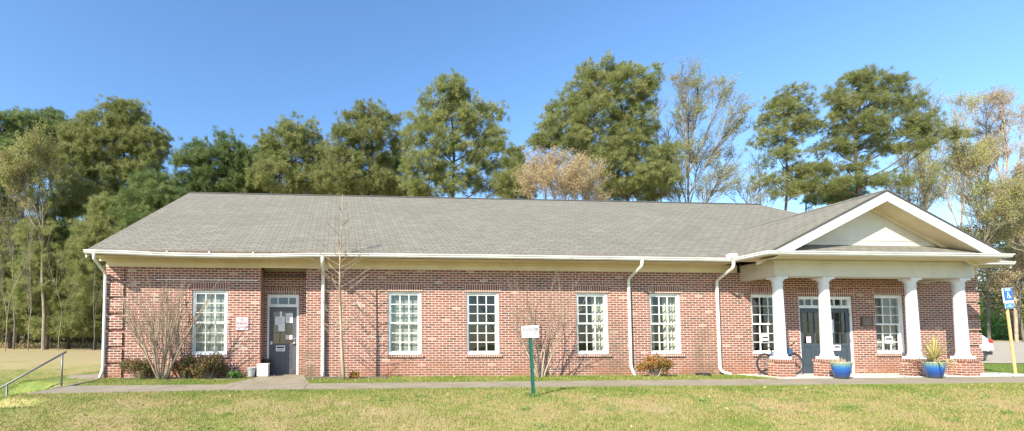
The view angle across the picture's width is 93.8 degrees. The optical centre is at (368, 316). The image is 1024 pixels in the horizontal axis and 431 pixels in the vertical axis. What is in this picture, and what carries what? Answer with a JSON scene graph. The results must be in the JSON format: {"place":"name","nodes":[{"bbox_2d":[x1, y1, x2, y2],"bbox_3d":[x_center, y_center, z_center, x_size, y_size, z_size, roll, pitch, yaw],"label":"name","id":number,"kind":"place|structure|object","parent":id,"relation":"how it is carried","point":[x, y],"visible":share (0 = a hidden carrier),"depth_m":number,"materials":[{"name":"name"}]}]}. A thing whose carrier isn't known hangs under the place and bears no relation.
{"place":"outdoors","nodes":[
{"label":"outdoors","id":0,"kind":"place"},
{"bbox_2d":[27,373,102,393],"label":"side path","id":1,"kind":"structure","parent":0,"point":[89,376],"depth_m":12.54,"materials":[{"name":"concrete"}]},
{"bbox_2d":[0,340,1023,430],"bbox_3d":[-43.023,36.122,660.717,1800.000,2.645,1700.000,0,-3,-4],"label":"lawn","id":2,"kind":"structure","parent":0,"point":[23,359],"depth_m":7.98,"materials":[{"name":"green plant"}]},
{"bbox_2d":[0,196,28,263],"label":"pine tree","id":3,"kind":"object","parent":2,"relation":"on","point":[12,216],"visible":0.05,"depth_m":65.16,"materials":[{"name":"green plant"}]},
{"bbox_2d":[0,185,30,348],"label":"leafing tree","id":4,"kind":"object","parent":2,"relation":"on","point":[11,250],"visible":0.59,"depth_m":50.91,"materials":[{"name":"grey plant"}]},
{"bbox_2d":[0,192,46,351],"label":"bare tree","id":5,"kind":"object","parent":2,"relation":"on","point":[18,276],"visible":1,"depth_m":41.61,"materials":[{"name":"brown plant"}]},
{"bbox_2d":[0,225,47,348],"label":"pine tree","id":6,"kind":"object","parent":2,"relation":"on","point":[18,313],"visible":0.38,"depth_m":53.14,"materials":[{"name":"green plant"}]},
{"bbox_2d":[0,104,56,347],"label":"pine tree","id":7,"kind":"object","parent":2,"relation":"on","point":[13,121],"visible":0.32,"depth_m":58.47,"materials":[{"name":"green plant"}]},
{"bbox_2d":[11,208,47,350],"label":"bare tree","id":8,"kind":"object","parent":2,"relation":"on","point":[30,293],"visible":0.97,"depth_m":43.15,"materials":[{"name":"brown plant"}]},
{"bbox_2d":[0,351,66,396],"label":"handrail","id":9,"kind":"object","parent":2,"relation":"on","point":[35,368],"visible":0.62,"depth_m":10.76,"materials":[{"name":"grey metal"}]},
{"bbox_2d":[0,116,74,349],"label":"leafing tree","id":10,"kind":"object","parent":2,"relation":"on","point":[33,145],"visible":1,"depth_m":48.78,"materials":[{"name":"green plant"}]},
{"bbox_2d":[12,105,75,347],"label":"pine tree","id":11,"kind":"object","parent":2,"relation":"on","point":[55,116],"visible":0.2,"depth_m":60.17,"materials":[{"name":"green plant"}]},
{"bbox_2d":[4,213,89,348],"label":"pine tree","id":12,"kind":"object","parent":2,"relation":"on","point":[52,301],"visible":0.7,"depth_m":49.66,"materials":[{"name":"green plant"}]},
{"bbox_2d":[0,324,98,346],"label":"underbrush","id":13,"kind":"object","parent":2,"relation":"on","point":[75,340],"visible":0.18,"depth_m":62.93,"materials":[{"name":"green plant"}]},
{"bbox_2d":[0,341,101,347],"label":"leaf litter","id":14,"kind":"object","parent":2,"relation":"on","point":[61,345],"visible":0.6,"depth_m":58.88,"materials":[{"name":"brown plant"}]},
{"bbox_2d":[42,221,79,350],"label":"bare tree","id":15,"kind":"object","parent":2,"relation":"on","point":[56,286],"visible":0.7,"depth_m":45.51,"materials":[{"name":"brown plant"}]},
{"bbox_2d":[24,177,104,348],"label":"pine tree","id":16,"kind":"object","parent":2,"relation":"on","point":[62,212],"visible":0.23,"depth_m":52.17,"materials":[{"name":"green plant"}]},
{"bbox_2d":[46,235,105,349],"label":"pine tree","id":17,"kind":"object","parent":2,"relation":"on","point":[80,313],"visible":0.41,"depth_m":47.65,"materials":[{"name":"green plant"}]},
{"bbox_2d":[58,191,139,312],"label":"pine tree","id":18,"kind":"object","parent":2,"relation":"on","point":[101,221],"visible":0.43,"depth_m":45.96,"materials":[{"name":"green plant"}]},
{"bbox_2d":[85,211,116,350],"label":"bare tree","id":19,"kind":"object","parent":2,"relation":"on","point":[97,299],"visible":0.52,"depth_m":44.44,"materials":[{"name":"brown plant"}]},
{"bbox_2d":[40,93,174,217],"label":"pine tree","id":20,"kind":"object","parent":2,"relation":"on","point":[120,130],"visible":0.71,"depth_m":54.59,"materials":[{"name":"green plant"}]},
{"bbox_2d":[106,166,187,235],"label":"pine tree","id":21,"kind":"object","parent":2,"relation":"on","point":[153,194],"visible":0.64,"depth_m":45.24,"materials":[{"name":"green plant"}]},
{"bbox_2d":[96,266,219,379],"bbox_3d":[-5.389,0.197,12.021,2.857,3.013,2.563,0,-3,-4],"label":"crape myrtle","id":22,"kind":"object","parent":2,"relation":"on","point":[167,340],"visible":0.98,"depth_m":11.93,"materials":[{"name":"brown plant"}]},
{"bbox_2d":[118,377,244,379],"bbox_3d":[-5.094,1.685,12.389,3.350,0.030,0.630,0,-3,-4],"label":"mulch bed","id":23,"kind":"object","parent":2,"relation":"on","point":[169,378],"visible":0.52,"depth_m":12.28,"materials":[{"name":"brown soil"}]},
{"bbox_2d":[118,356,154,378],"bbox_3d":[-6.173,1.359,12.255,0.984,0.647,0.822,0,-3,-4],"label":"shrub","id":24,"kind":"object","parent":23,"relation":"on","point":[140,366],"visible":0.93,"depth_m":12.10,"materials":[{"name":"brown plant"}]},
{"bbox_2d":[171,354,197,378],"bbox_3d":[-4.923,1.330,12.308,0.803,0.708,0.642,1,-3,-23],"label":"shrub","id":25,"kind":"object","parent":23,"relation":"on","point":[182,366],"visible":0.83,"depth_m":12.26,"materials":[{"name":"green plant"}]},
{"bbox_2d":[185,352,229,377],"bbox_3d":[-4.336,1.317,12.366,1.125,0.743,0.807,3,-4,-40],"label":"shrub","id":26,"kind":"object","parent":23,"relation":"on","point":[210,364],"visible":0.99,"depth_m":12.27,"materials":[{"name":"brown plant"}]},
{"bbox_2d":[225,370,242,377],"bbox_3d":[-3.658,1.569,12.452,0.470,0.263,0.369,0,-3,-4],"label":"shrub","id":27,"kind":"object","parent":23,"relation":"on","point":[232,374],"visible":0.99,"depth_m":12.41,"materials":[{"name":"green plant"}]},
{"bbox_2d":[158,125,269,194],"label":"pine tree","id":28,"kind":"object","parent":2,"relation":"on","point":[202,174],"visible":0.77,"depth_m":51.57,"materials":[{"name":"green plant"}]},
{"bbox_2d":[247,367,255,376],"bbox_3d":[-3.266,1.544,12.721,0.248,0.252,0.248,0,-3,-4],"label":"bucket","id":29,"kind":"object","parent":2,"relation":"on","point":[251,371],"visible":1,"depth_m":12.64,"materials":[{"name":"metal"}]},
{"bbox_2d":[218,144,302,193],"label":"pine tree","id":30,"kind":"object","parent":2,"relation":"on","point":[255,148],"visible":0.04,"depth_m":58.07,"materials":[{"name":"green plant"}]},
{"bbox_2d":[228,374,308,383],"bbox_3d":[-2.501,1.717,12.187,1.960,0.150,2.566,0,-3,-4],"label":"door pad","id":31,"kind":"object","parent":2,"relation":"on","point":[292,379],"depth_m":11.66,"materials":[{"name":"concrete"}]},
{"bbox_2d":[257,363,269,376],"bbox_3d":[-2.964,1.499,12.854,0.330,0.355,0.300,0,-3,-4],"label":"stone box","id":32,"kind":"object","parent":31,"relation":"on","point":[263,369],"visible":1,"depth_m":12.72,"materials":[{"name":"white stone"}]},
{"bbox_2d":[262,359,270,370],"bbox_3d":[-2.993,1.465,13.295,0.310,0.470,0.310,0,-3,-4],"label":"ash bin","id":33,"kind":"object","parent":31,"relation":"on","point":[266,360],"visible":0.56,"depth_m":13.18,"materials":[{"name":"black metal"}]},
{"bbox_2d":[243,110,339,194],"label":"pine tree","id":34,"kind":"object","parent":2,"relation":"on","point":[295,145],"visible":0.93,"depth_m":50.80,"materials":[{"name":"green plant"}]},
{"bbox_2d":[285,145,359,194],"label":"pine tree","id":35,"kind":"object","parent":2,"relation":"on","point":[338,154],"visible":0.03,"depth_m":58.56,"materials":[{"name":"green plant"}]},
{"bbox_2d":[306,194,372,379],"bbox_3d":[-0.759,-0.809,12.115,1.775,4.955,1.453,-1,-3,19],"label":"young tree","id":36,"kind":"object","parent":2,"relation":"on","point":[341,337],"visible":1,"depth_m":12.13,"materials":[{"name":"brown plant"}]},
{"bbox_2d":[306,376,390,378],"bbox_3d":[-0.573,1.696,12.589,2.500,0.030,0.817,0,-3,-4],"label":"mulch bed","id":37,"kind":"object","parent":2,"relation":"on","point":[382,377],"visible":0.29,"depth_m":12.60,"materials":[{"name":"brown soil"}]},
{"bbox_2d":[348,370,359,377],"bbox_3d":[-0.393,1.560,12.343,0.332,0.254,0.264,0,-3,-4],"label":"shrub","id":38,"kind":"object","parent":37,"relation":"on","point":[355,374],"visible":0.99,"depth_m":12.30,"materials":[{"name":"orange plant"}]},
{"bbox_2d":[306,97,409,195],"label":"pine tree","id":39,"kind":"object","parent":2,"relation":"on","point":[352,174],"visible":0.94,"depth_m":49.34,"materials":[{"name":"green plant"}]},
{"bbox_2d":[370,151,432,196],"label":"pine tree","id":40,"kind":"object","parent":2,"relation":"on","point":[397,162],"visible":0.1,"depth_m":56.67,"materials":[{"name":"green plant"}]},
{"bbox_2d":[396,67,527,197],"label":"pine tree","id":41,"kind":"object","parent":2,"relation":"on","point":[466,118],"visible":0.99,"depth_m":45.83,"materials":[{"name":"green plant"}]},
{"bbox_2d":[15,373,1014,430],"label":"fallen leaves","id":42,"kind":"object","parent":2,"relation":"on","point":[138,403],"visible":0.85,"depth_m":9.29,"materials":[{"name":"brown plant"}]},
{"bbox_2d":[497,143,542,198],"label":"pine tree","id":43,"kind":"object","parent":2,"relation":"on","point":[520,158],"visible":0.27,"depth_m":60.44,"materials":[{"name":"green plant"}]},
{"bbox_2d":[32,376,1023,393],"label":"walkway","id":44,"kind":"structure","parent":2,"relation":"on","point":[435,385],"depth_m":10.91,"materials":[{"name":"concrete"}]},
{"bbox_2d":[902,333,962,377],"bbox_3d":[15.267,1.041,12.517,1.227,1.264,1.130,-1,-3,20],"label":"flower pot","id":45,"kind":"object","parent":44,"relation":"on","point":[935,368],"visible":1,"depth_m":12.38,"materials":[{"name":"blue ceramic"}]},
{"bbox_2d":[521,325,538,394],"bbox_3d":[3.188,0.925,8.972,0.344,1.485,0.040,-2,-3,-4],"label":"lawn sign","id":46,"kind":"object","parent":2,"relation":"on","point":[529,332],"visible":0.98,"depth_m":8.98,"materials":[{"name":"metal"}]},
{"bbox_2d":[506,271,589,377],"bbox_3d":[4.767,0.250,13.157,2.525,3.023,2.406,0,-3,-4],"label":"crape myrtle","id":47,"kind":"object","parent":2,"relation":"on","point":[540,372],"visible":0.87,"depth_m":12.75,"materials":[{"name":"brown plant"}]},
{"bbox_2d":[83,189,1015,377],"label":"brick building","id":48,"kind":"structure","parent":2,"relation":"on","point":[688,288],"depth_m":13.48,"materials":[{"name":"red brick"}]},
{"bbox_2d":[189,282,228,357],"bbox_3d":[-4.478,0.106,12.939,1.060,2.117,0.270,0,-3,-4],"label":"window","id":49,"kind":"structure","parent":48,"relation":"in","point":[211,339],"depth_m":12.99,"materials":[{"name":"white glass"}]},
{"bbox_2d":[235,317,248,329],"bbox_3d":[-3.573,0.202,12.889,0.370,0.380,0.012,0,-3,-4],"label":"wall sign","id":50,"kind":"object","parent":48,"relation":"attached to","point":[241,323],"visible":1,"depth_m":12.89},
{"bbox_2d":[269,307,296,374],"bbox_3d":[-2.558,0.726,13.600,0.810,2.004,0.110,0,-3,-4],"label":"door","id":51,"kind":"structure","parent":48,"relation":"in","point":[282,362],"depth_m":13.60,"materials":[{"name":"grey paint"}]},
{"bbox_2d":[275,317,284,324],"bbox_3d":[-2.644,0.131,13.628,0.280,0.250,0.005,0,-3,-4],"label":"notice","id":52,"kind":"object","parent":51,"relation":"attached to","point":[279,320],"visible":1,"depth_m":13.63,"materials":[{"name":"paper"}]},
{"bbox_2d":[276,345,284,350],"bbox_3d":[-2.624,0.950,13.586,0.270,0.170,0.005,0,-3,-4],"label":"notice","id":53,"kind":"object","parent":51,"relation":"attached to","point":[280,348],"visible":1,"depth_m":13.59,"materials":[{"name":"paper"}]},
{"bbox_2d":[278,325,284,330],"bbox_3d":[-2.600,0.331,13.637,0.190,0.220,0.003,0,-3,-4],"label":"notice","id":54,"kind":"object","parent":51,"relation":"attached to","point":[281,327],"visible":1,"depth_m":13.63,"materials":[{"name":"paper"}]},
{"bbox_2d":[286,313,292,322],"bbox_3d":[-2.375,0.052,13.660,0.200,0.280,0.005,0,-3,-4],"label":"notice","id":55,"kind":"object","parent":51,"relation":"attached to","point":[289,317],"visible":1,"depth_m":13.66,"materials":[{"name":"paper"}]},
{"bbox_2d":[387,284,423,356],"bbox_3d":[1.030,0.125,13.297,1.060,2.117,0.270,0,-3,-4],"label":"window","id":56,"kind":"structure","parent":48,"relation":"in","point":[412,337],"depth_m":13.36,"materials":[{"name":"white paint"}]},
{"bbox_2d":[465,284,501,356],"bbox_3d":[3.318,0.131,13.413,1.060,2.117,0.205,0,-3,-4],"label":"window","id":57,"kind":"structure","parent":48,"relation":"in","point":[477,290],"depth_m":13.42,"materials":[{"name":"white paint"}]},
{"bbox_2d":[575,285,611,356],"bbox_3d":[6.616,0.146,13.702,1.060,2.117,0.354,0,-3,-4],"label":"window","id":58,"kind":"structure","parent":48,"relation":"in","point":[598,293],"depth_m":13.66,"materials":[{"name":"white glass"}]},
{"bbox_2d":[648,286,684,356],"bbox_3d":[8.871,0.154,13.848,1.060,2.117,0.354,0,-3,-4],"label":"window","id":59,"kind":"structure","parent":48,"relation":"in","point":[671,333],"depth_m":13.82,"materials":[{"name":"white glass"}]},
{"bbox_2d":[749,287,773,356],"bbox_3d":[12.089,0.161,13.982,1.060,2.117,0.205,0,-3,-4],"label":"window","id":60,"kind":"structure","parent":48,"relation":"in","point":[756,292],"depth_m":13.98,"materials":[{"name":"white glass"}]},
{"bbox_2d":[761,334,768,342],"bbox_3d":[12.087,0.680,13.981,0.240,0.260,0.005,0,-3,-4],"label":"notice","id":61,"kind":"object","parent":48,"relation":"attached to","point":[765,338],"visible":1,"depth_m":13.98,"materials":[{"name":"paper"}]},
{"bbox_2d":[799,308,819,372],"bbox_3d":[13.609,0.749,14.083,0.822,1.999,0.044,0,-3,-4],"label":"door","id":62,"kind":"structure","parent":48,"relation":"in","point":[809,351],"depth_m":14.05,"materials":[{"name":"wood"}]},
{"bbox_2d":[806,337,810,342],"bbox_3d":[13.476,0.714,14.047,0.150,0.190,0.005,0,-3,-4],"label":"notice","id":63,"kind":"object","parent":62,"relation":"attached to","point":[808,339],"visible":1,"depth_m":14.04,"materials":[{"name":"white paper"}]},
{"bbox_2d":[833,345,840,349],"bbox_3d":[14.394,0.961,14.094,0.240,0.170,0.005,0,-3,-4],"label":"notice","id":64,"kind":"object","parent":48,"relation":"attached to","point":[836,347],"visible":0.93,"depth_m":14.09,"materials":[{"name":"paper"}]},
{"bbox_2d":[831,308,851,372],"bbox_3d":[14.441,0.751,14.130,0.830,1.999,0.057,0,-3,-4],"label":"door","id":65,"kind":"structure","parent":48,"relation":"in","point":[845,352],"depth_m":14.14,"materials":[{"name":"wood"}]},
{"bbox_2d":[861,317,872,326],"bbox_3d":[15.337,0.161,14.114,0.380,0.310,0.028,0,-3,-4],"label":"plaque","id":66,"kind":"object","parent":48,"relation":"attached to","point":[866,321],"visible":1,"depth_m":14.10,"materials":[{"name":"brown metal"}]},
{"bbox_2d":[885,337,892,342],"bbox_3d":[16.159,0.734,14.244,0.270,0.210,0.005,0,-3,-4],"label":"notice","id":67,"kind":"object","parent":48,"relation":"attached to","point":[888,339],"visible":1,"depth_m":14.24,"materials":[{"name":"paper"}]},
{"bbox_2d":[873,288,905,355],"bbox_3d":[16.126,0.179,14.318,1.060,2.117,0.351,0,-3,-4],"label":"window","id":68,"kind":"structure","parent":48,"relation":"in","point":[883,297],"depth_m":14.30,"materials":[{"name":"white paint"}]},
{"bbox_2d":[507,145,604,199],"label":"leafing tree","id":69,"kind":"object","parent":2,"relation":"on","point":[544,176],"visible":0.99,"depth_m":41.20,"materials":[{"name":"beige plant"}]},
{"bbox_2d":[559,145,614,199],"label":"leafing tree","id":70,"kind":"object","parent":2,"relation":"on","point":[589,192],"visible":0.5,"depth_m":42.01,"materials":[{"name":"beige plant"}]},
{"bbox_2d":[522,49,692,200],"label":"pine tree","id":71,"kind":"object","parent":2,"relation":"on","point":[580,118],"visible":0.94,"depth_m":46.64,"materials":[{"name":"green plant"}]},
{"bbox_2d":[595,158,677,201],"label":"pine tree","id":72,"kind":"object","parent":2,"relation":"on","point":[652,196],"visible":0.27,"depth_m":55.65,"materials":[{"name":"green plant"}]},
{"bbox_2d":[636,352,674,376],"bbox_3d":[8.133,1.368,13.034,1.036,0.711,0.722,0,-3,-4],"label":"shrub","id":73,"kind":"object","parent":2,"relation":"on","point":[649,363],"visible":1,"depth_m":12.97,"materials":[{"name":"orange plant"}]},
{"bbox_2d":[650,93,682,201],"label":"leafing tree","id":74,"kind":"object","parent":2,"relation":"on","point":[660,138],"visible":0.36,"depth_m":52.15,"materials":[{"name":"grey plant"}]},
{"bbox_2d":[695,373,710,375],"bbox_3d":[9.767,1.696,13.391,0.380,0.078,0.380,0,-3,-4],"label":"drain cap","id":75,"kind":"object","parent":2,"relation":"on","point":[704,374],"visible":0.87,"depth_m":13.25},
{"bbox_2d":[658,54,791,203],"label":"leafing tree","id":76,"kind":"object","parent":2,"relation":"on","point":[690,128],"visible":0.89,"depth_m":50.21,"materials":[{"name":"grey plant"}]},
{"bbox_2d":[721,144,791,206],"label":"leafing tree","id":77,"kind":"object","parent":2,"relation":"on","point":[758,170],"visible":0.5,"depth_m":53.75,"materials":[{"name":"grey plant"}]},
{"bbox_2d":[743,80,825,210],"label":"pine tree","id":78,"kind":"object","parent":2,"relation":"on","point":[785,104],"visible":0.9,"depth_m":48.52,"materials":[{"name":"green plant"}]},
{"bbox_2d":[780,176,871,210],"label":"pine tree","id":79,"kind":"object","parent":2,"relation":"on","point":[827,200],"visible":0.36,"depth_m":56.53,"materials":[{"name":"green plant"}]},
{"bbox_2d":[785,63,980,199],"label":"pine tree","id":80,"kind":"object","parent":2,"relation":"on","point":[843,102],"visible":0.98,"depth_m":47.04,"materials":[{"name":"green plant"}]},
{"bbox_2d":[885,144,948,212],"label":"leafing tree","id":81,"kind":"object","parent":2,"relation":"on","point":[908,191],"visible":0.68,"depth_m":56.14,"materials":[{"name":"green plant"}]},
{"bbox_2d":[905,76,961,208],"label":"leafing tree","id":82,"kind":"object","parent":2,"relation":"on","point":[932,156],"visible":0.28,"depth_m":61.42,"materials":[{"name":"grey plant"}]},
{"bbox_2d":[917,87,1013,226],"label":"leafing tree","id":83,"kind":"object","parent":2,"relation":"on","point":[937,181],"visible":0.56,"depth_m":54.65,"materials":[{"name":"green plant"}]},
{"bbox_2d":[928,137,1023,303],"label":"leafing tree","id":84,"kind":"object","parent":2,"relation":"on","point":[1011,199],"visible":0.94,"depth_m":47.62,"materials":[{"name":"green plant"}]},
{"bbox_2d":[950,83,1020,338],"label":"leafing tree","id":85,"kind":"object","parent":2,"relation":"on","point":[986,120],"visible":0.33,"depth_m":57.27,"materials":[{"name":"grey plant"}]},
{"bbox_2d":[971,85,1023,341],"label":"leafing tree","id":86,"kind":"object","parent":2,"relation":"on","point":[1020,163],"visible":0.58,"depth_m":53.63,"materials":[{"name":"beige plant"}]},
{"bbox_2d":[977,243,1023,341],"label":"leafing tree","id":87,"kind":"object","parent":2,"relation":"on","point":[1019,260],"visible":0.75,"depth_m":51.68,"materials":[{"name":"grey plant"}]},
{"bbox_2d":[977,243,1023,339],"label":"scrub","id":88,"kind":"object","parent":2,"relation":"on","point":[994,297],"visible":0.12,"depth_m":62.99,"materials":[{"name":"green plant"}]},
{"bbox_2d":[978,298,1023,339],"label":"green thicket","id":89,"kind":"object","parent":2,"relation":"on","point":[994,336],"visible":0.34,"depth_m":60.61,"materials":[{"name":"green plant"}]},
{"bbox_2d":[979,208,1023,339],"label":"pine tree","id":90,"kind":"object","parent":2,"relation":"on","point":[1007,249],"visible":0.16,"depth_m":58.87,"materials":[{"name":"green plant"}]},
{"bbox_2d":[991,173,1023,250],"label":"leafing tree","id":91,"kind":"object","parent":2,"relation":"on","point":[1020,231],"visible":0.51,"depth_m":48.74,"materials":[{"name":"green plant"}]},
{"bbox_2d":[1002,288,1016,373],"bbox_3d":[19.349,0.548,13.804,0.300,2.820,0.104,-3,-3,-4],"label":"parking sign","id":92,"kind":"object","parent":2,"relation":"on","point":[1007,294],"visible":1,"depth_m":13.81,"materials":[{"name":"yellow metal"}]},
{"bbox_2d":[0,0,1023,300],"label":"sky","id":93,"kind":"structure","parent":0,"point":[240,65],"materials":[{"name":"blue"}]},
{"bbox_2d":[738,372,1023,378],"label":"porch slab","id":94,"kind":"structure","parent":0,"point":[853,375],"depth_m":13.13,"materials":[{"name":"concrete"}]},
{"bbox_2d":[756,342,803,374],"bbox_3d":[12.055,1.224,13.433,1.569,0.970,0.645,2,-4,-31],"label":"bicycle","id":95,"kind":"object","parent":94,"relation":"on","point":[790,352],"visible":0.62,"depth_m":13.44,"materials":[{"name":"metal"}]},
{"bbox_2d":[827,358,853,378],"bbox_3d":[12.631,1.387,12.335,0.527,0.554,0.572,-1,-3,18],"label":"flower pot","id":96,"kind":"object","parent":94,"relation":"on","point":[842,369],"visible":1,"depth_m":12.15,"materials":[{"name":"blue ceramic"}]},
{"bbox_2d":[981,341,1023,362],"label":"parking lot","id":97,"kind":"structure","parent":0,"point":[1002,352],"depth_m":31.80,"materials":[{"name":"beige concrete"}]},
{"bbox_2d":[980,335,993,360],"bbox_3d":[28.541,1.488,23.255,4.374,1.606,1.783,0,-3,-4],"label":"parked car","id":98,"kind":"object","parent":97,"relation":"on","point":[987,346],"visible":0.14,"depth_m":22.50,"materials":[{"name":"paint"}]}
]}

